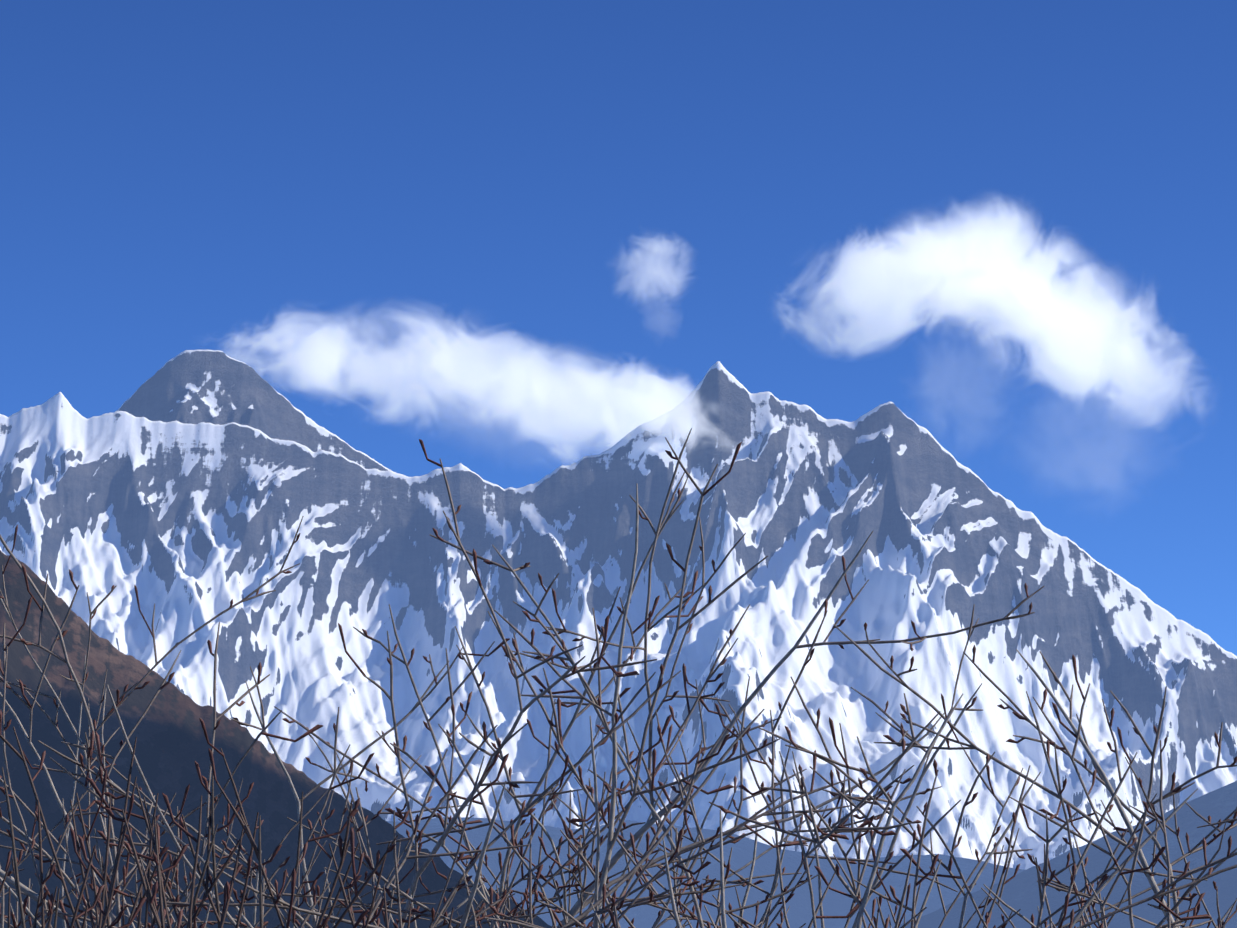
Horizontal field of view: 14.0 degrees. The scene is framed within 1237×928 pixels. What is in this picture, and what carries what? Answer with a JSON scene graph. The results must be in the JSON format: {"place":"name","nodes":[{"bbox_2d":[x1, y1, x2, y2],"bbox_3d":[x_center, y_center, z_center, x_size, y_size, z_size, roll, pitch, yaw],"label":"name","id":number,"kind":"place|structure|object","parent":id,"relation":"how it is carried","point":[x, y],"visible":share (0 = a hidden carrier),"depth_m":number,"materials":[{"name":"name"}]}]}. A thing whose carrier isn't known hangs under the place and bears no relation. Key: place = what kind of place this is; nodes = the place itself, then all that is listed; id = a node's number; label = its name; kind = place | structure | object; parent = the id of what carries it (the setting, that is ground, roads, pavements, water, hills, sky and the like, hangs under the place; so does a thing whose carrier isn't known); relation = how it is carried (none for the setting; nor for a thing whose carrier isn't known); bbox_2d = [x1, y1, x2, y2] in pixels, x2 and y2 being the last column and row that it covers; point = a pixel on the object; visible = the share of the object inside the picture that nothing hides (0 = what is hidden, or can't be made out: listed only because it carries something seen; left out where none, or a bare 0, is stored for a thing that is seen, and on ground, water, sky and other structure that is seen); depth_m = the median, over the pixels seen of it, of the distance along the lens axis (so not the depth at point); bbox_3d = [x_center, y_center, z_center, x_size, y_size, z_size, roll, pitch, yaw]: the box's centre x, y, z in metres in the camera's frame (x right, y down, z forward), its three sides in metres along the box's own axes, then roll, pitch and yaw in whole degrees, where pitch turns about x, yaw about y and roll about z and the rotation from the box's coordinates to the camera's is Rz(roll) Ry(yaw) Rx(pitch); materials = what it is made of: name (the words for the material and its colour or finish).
{"place":"outdoors","nodes":[
{"label":"outdoors","id":0,"kind":"place"},
{"bbox_2d":[0,550,551,927],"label":"hillside","id":1,"kind":"structure","parent":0,"point":[172,746],"depth_m":882.41,"materials":[{"name":"brown soil"}]},
{"bbox_2d":[0,349,1236,869],"bbox_3d":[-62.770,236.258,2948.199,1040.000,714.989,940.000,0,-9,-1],"label":"massif","id":2,"kind":"structure","parent":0,"point":[184,491],"depth_m":2941.21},
{"bbox_2d":[0,0,1236,655],"label":"sky","id":3,"kind":"structure","parent":0,"point":[510,239],"materials":[{"name":"blue"}]},
{"bbox_2d":[387,817,1023,927],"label":"ridge","id":4,"kind":"structure","parent":0,"point":[799,912],"depth_m":1773.50,"materials":[{"name":"stone"}]},
{"bbox_2d":[893,781,1236,927],"bbox_3d":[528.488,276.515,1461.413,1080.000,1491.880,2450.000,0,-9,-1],"label":"mountain","id":5,"kind":"structure","parent":0,"point":[1021,890],"depth_m":1287.17,"materials":[{"name":"stone"}]},
{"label":"terrace","id":6,"kind":"structure","parent":0,"visible":0},
{"bbox_2d":[10,849,124,927],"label":"shrub","id":7,"kind":"object","parent":6,"relation":"on","point":[13,915],"visible":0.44,"depth_m":7.32,"materials":[{"name":"brown plant"}]},
{"bbox_2d":[2,767,168,927],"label":"shrub","id":8,"kind":"object","parent":6,"relation":"on","point":[42,896],"visible":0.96,"depth_m":6.44,"materials":[{"name":"brown plant"}]},
{"bbox_2d":[0,709,411,927],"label":"shrub","id":9,"kind":"object","parent":6,"relation":"on","point":[210,847],"visible":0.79,"depth_m":6.94,"materials":[{"name":"brown plant"}]},
{"bbox_2d":[104,749,453,927],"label":"shrub","id":10,"kind":"object","parent":6,"relation":"on","point":[158,885],"visible":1,"depth_m":6.26,"materials":[{"name":"brown plant"}]},
{"bbox_2d":[21,638,801,927],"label":"bare shrub","id":11,"kind":"object","parent":6,"relation":"on","point":[310,900],"visible":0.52,"depth_m":9.58,"materials":[{"name":"brown plant"}]},
{"bbox_2d":[0,516,849,927],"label":"bare shrub","id":12,"kind":"object","parent":6,"relation":"on","point":[228,832],"visible":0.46,"depth_m":9.34,"materials":[{"name":"brown plant"}]},
{"bbox_2d":[10,428,1224,927],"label":"bare shrub","id":13,"kind":"object","parent":6,"relation":"on","point":[584,892],"visible":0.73,"depth_m":8.73,"materials":[{"name":"brown plant"}]},
{"bbox_2d":[0,437,1236,927],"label":"bare shrub","id":14,"kind":"object","parent":6,"relation":"on","point":[404,913],"visible":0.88,"depth_m":7.46,"materials":[{"name":"brown plant"}]},
{"bbox_2d":[0,611,1236,927],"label":"bare shrub","id":15,"kind":"object","parent":6,"relation":"on","point":[648,843],"visible":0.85,"depth_m":7.55,"materials":[{"name":"brown plant"}]},
{"bbox_2d":[477,604,1236,927],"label":"bare shrub","id":16,"kind":"object","parent":6,"relation":"on","point":[1083,920],"visible":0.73,"depth_m":8.74,"materials":[{"name":"brown plant"}]},
{"bbox_2d":[485,693,1236,927],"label":"bare shrub","id":17,"kind":"object","parent":6,"relation":"on","point":[861,904],"visible":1,"depth_m":7.00,"materials":[{"name":"brown plant"}]},
{"bbox_2d":[833,622,1236,927],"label":"shrub","id":18,"kind":"object","parent":6,"relation":"on","point":[1105,782],"visible":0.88,"depth_m":8.19,"materials":[{"name":"brown plant"}]}
]}

